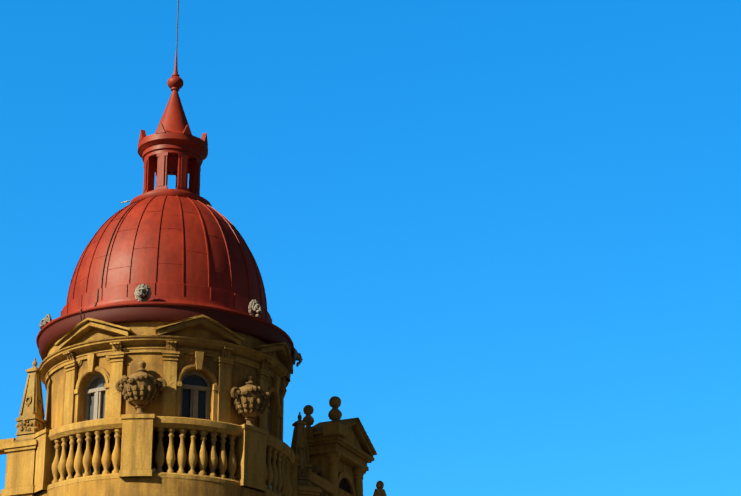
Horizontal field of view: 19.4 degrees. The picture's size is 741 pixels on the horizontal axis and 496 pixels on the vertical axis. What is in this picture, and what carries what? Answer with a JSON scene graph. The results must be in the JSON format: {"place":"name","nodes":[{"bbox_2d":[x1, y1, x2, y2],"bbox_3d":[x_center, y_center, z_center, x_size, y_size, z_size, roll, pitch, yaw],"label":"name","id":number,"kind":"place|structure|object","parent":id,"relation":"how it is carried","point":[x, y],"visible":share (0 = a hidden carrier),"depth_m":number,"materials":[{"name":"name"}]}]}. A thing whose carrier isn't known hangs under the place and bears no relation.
{"place":"outdoors","nodes":[
{"label":"outdoors","id":0,"kind":"place"},
{"bbox_2d":[0,438,14,495],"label":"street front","id":1,"kind":"structure","parent":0,"point":[5,441],"depth_m":35.21,"materials":[{"name":"beige stone"}]},
{"bbox_2d":[0,0,740,495],"label":"sky","id":2,"kind":"structure","parent":0,"point":[505,235],"materials":[{"name":"blue"}]},
{"bbox_3d":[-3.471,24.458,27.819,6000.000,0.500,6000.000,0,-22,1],"label":"ground surface","id":3,"kind":"structure","parent":0,"visible":0},
{"bbox_2d":[310,472,352,495],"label":"parapet","id":4,"kind":"structure","parent":3,"relation":"on","point":[321,483],"depth_m":37.55,"materials":[{"name":"beige stone"}]},
{"bbox_2d":[36,477,270,495],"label":"balcony base","id":5,"kind":"object","parent":4,"relation":"attached to","point":[146,486],"visible":1,"depth_m":33.76,"materials":[{"name":"beige stone"}]},
{"bbox_2d":[1,440,321,495],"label":"corner piers","id":6,"kind":"structure","parent":5,"relation":"on","point":[20,469],"depth_m":34.87,"materials":[{"name":"beige stone"}]},
{"bbox_2d":[14,358,312,485],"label":"obelisks","id":7,"kind":"object","parent":6,"relation":"on","point":[30,420],"visible":0.71,"depth_m":35.55,"materials":[{"name":"stone"}]},
{"bbox_2d":[32,414,298,495],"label":"balustrade pedestals","id":8,"kind":"object","parent":5,"relation":"on","point":[137,442],"visible":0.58,"depth_m":34.38,"materials":[{"name":"beige stone"}]},
{"bbox_2d":[115,361,270,426],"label":"decorative urns","id":9,"kind":"object","parent":8,"relation":"on","point":[141,386],"visible":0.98,"depth_m":34.37,"materials":[{"name":"beige stone"}]},
{"bbox_2d":[60,430,276,478],"bbox_3d":[-3.470,3.932,35.905,3.900,0.918,3.900,0,-22,1],"label":"balcony recess","id":10,"kind":"object","parent":5,"relation":"on","point":[187,441],"visible":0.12,"depth_m":34.66,"materials":[{"name":"beige stone"}]},
{"bbox_2d":[45,353,276,437],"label":"tower wall","id":11,"kind":"structure","parent":10,"relation":"on","point":[55,401],"depth_m":34.89,"materials":[{"name":"yellow stone"}]},
{"bbox_2d":[38,322,289,390],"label":"entablature","id":12,"kind":"structure","parent":11,"relation":"on","point":[144,337],"depth_m":34.94,"materials":[{"name":"yellow stone"}]},
{"bbox_2d":[38,305,291,360],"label":"gutter fascia","id":13,"kind":"structure","parent":12,"relation":"on","point":[51,335],"depth_m":35.07,"materials":[{"name":"paint"}]},
{"bbox_2d":[36,196,293,351],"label":"dome roof","id":14,"kind":"structure","parent":13,"relation":"on","point":[168,288],"depth_m":35.87,"materials":[{"name":"red metal"}]},
{"bbox_2d":[80,199,141,320],"bbox_3d":[-4.261,0.178,36.112,0.012,2.740,1.541,-14,-25,31],"label":"lightning conductor cable","id":15,"kind":"object","parent":14,"relation":"attached to","point":[105,259],"visible":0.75,"depth_m":35.88,"materials":[{"name":"metal"}]},
{"bbox_2d":[61,195,271,322],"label":"dome seams","id":16,"kind":"object","parent":14,"relation":"attached to","point":[136,228],"visible":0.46,"depth_m":36.25,"materials":[{"name":"red metal"}]},
{"bbox_2d":[130,50,211,206],"bbox_3d":[-3.470,-2.092,38.277,1.428,3.170,1.428,0,-22,1],"label":"lantern","id":17,"kind":"object","parent":14,"relation":"on","point":[173,140],"visible":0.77,"depth_m":37.77,"materials":[{"name":"red metal"}]},
{"bbox_2d":[139,123,207,195],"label":"lantern columns","id":18,"kind":"structure","parent":17,"relation":"attached to","point":[161,173],"depth_m":37.62,"materials":[{"name":"red metal"}]},
{"bbox_2d":[176,0,178,49],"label":"antenna rod","id":19,"kind":"object","parent":17,"relation":"on","point":[177,25],"visible":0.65,"depth_m":39.02,"materials":[{"name":"metal"}]},
{"bbox_2d":[39,284,302,366],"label":"carved ornaments","id":20,"kind":"object","parent":13,"relation":"on","point":[253,308],"visible":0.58,"depth_m":35.62},
{"bbox_2d":[55,315,292,375],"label":"pediments","id":21,"kind":"object","parent":11,"relation":"on","point":[72,336],"visible":0.67,"depth_m":35.01,"materials":[{"name":"yellow stone"}]},
{"bbox_2d":[63,340,289,440],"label":"pilasters","id":22,"kind":"object","parent":11,"relation":"attached to","point":[170,355],"visible":0.71,"depth_m":34.72,"materials":[{"name":"yellow stone"}]},
{"bbox_2d":[84,371,269,433],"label":"window frames","id":23,"kind":"structure","parent":11,"relation":"attached to","point":[193,389],"depth_m":34.78,"materials":[{"name":"white wood"}]},
{"bbox_2d":[88,377,105,419],"bbox_3d":[-4.360,2.470,34.836,0.538,0.920,0.020,-12,-24,28],"label":"window frame","id":24,"kind":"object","parent":23,"relation":"in","point":[98,382],"depth_m":34.91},
{"bbox_2d":[182,375,206,418],"bbox_3d":[-2.198,2.885,35.891,0.893,0.920,3.087,-7,-22,16],"label":"window glass","id":25,"kind":"object","parent":23,"relation":"in","point":[196,380],"visible":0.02,"depth_m":34.75,"materials":[{"name":"black glass"}]},
{"bbox_2d":[74,351,281,438],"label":"window surrounds","id":26,"kind":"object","parent":11,"relation":"attached to","point":[274,389],"depth_m":34.75,"materials":[{"name":"yellow stone"}]},
{"bbox_2d":[76,326,279,361],"bbox_3d":[-2.798,1.822,36.061,2.076,0.250,3.970,-19,-28,39],"label":"pediment tympana","id":27,"kind":"object","parent":11,"relation":"on","point":[195,328],"visible":0.19,"depth_m":35.02,"materials":[{"name":"yellow stone"}]},
{"bbox_2d":[47,416,294,495],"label":"balustrade rails","id":28,"kind":"object","parent":5,"relation":"on","point":[176,423],"visible":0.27,"depth_m":34.17,"materials":[{"name":"beige stone"}]},
{"bbox_2d":[52,427,291,495],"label":"balusters","id":29,"kind":"object","parent":28,"relation":"attached to","point":[277,479],"visible":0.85,"depth_m":34.16,"materials":[{"name":"beige stone"}]},
{"bbox_2d":[311,465,324,495],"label":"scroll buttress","id":30,"kind":"structure","parent":4,"relation":"on","point":[317,469],"depth_m":37.40,"materials":[{"name":"beige stone"}]},
{"bbox_2d":[303,396,376,495],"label":"dormer","id":31,"kind":"object","parent":4,"relation":"on","point":[338,449],"visible":0.92,"depth_m":38.28,"materials":[{"name":"beige stone"}]},
{"bbox_2d":[339,478,350,493],"bbox_3d":[-0.477,4.541,38.349,0.004,0.980,0.660,-9,-23,22],"label":"arched window","id":32,"kind":"structure","parent":31,"relation":"in","point":[343,485],"depth_m":38.52,"materials":[{"name":"black glass"}]},
{"bbox_2d":[373,481,386,495],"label":"parapet finial","id":33,"kind":"object","parent":4,"relation":"on","point":[379,491],"visible":1,"depth_m":39.97,"materials":[{"name":"beige stone"}]}
]}

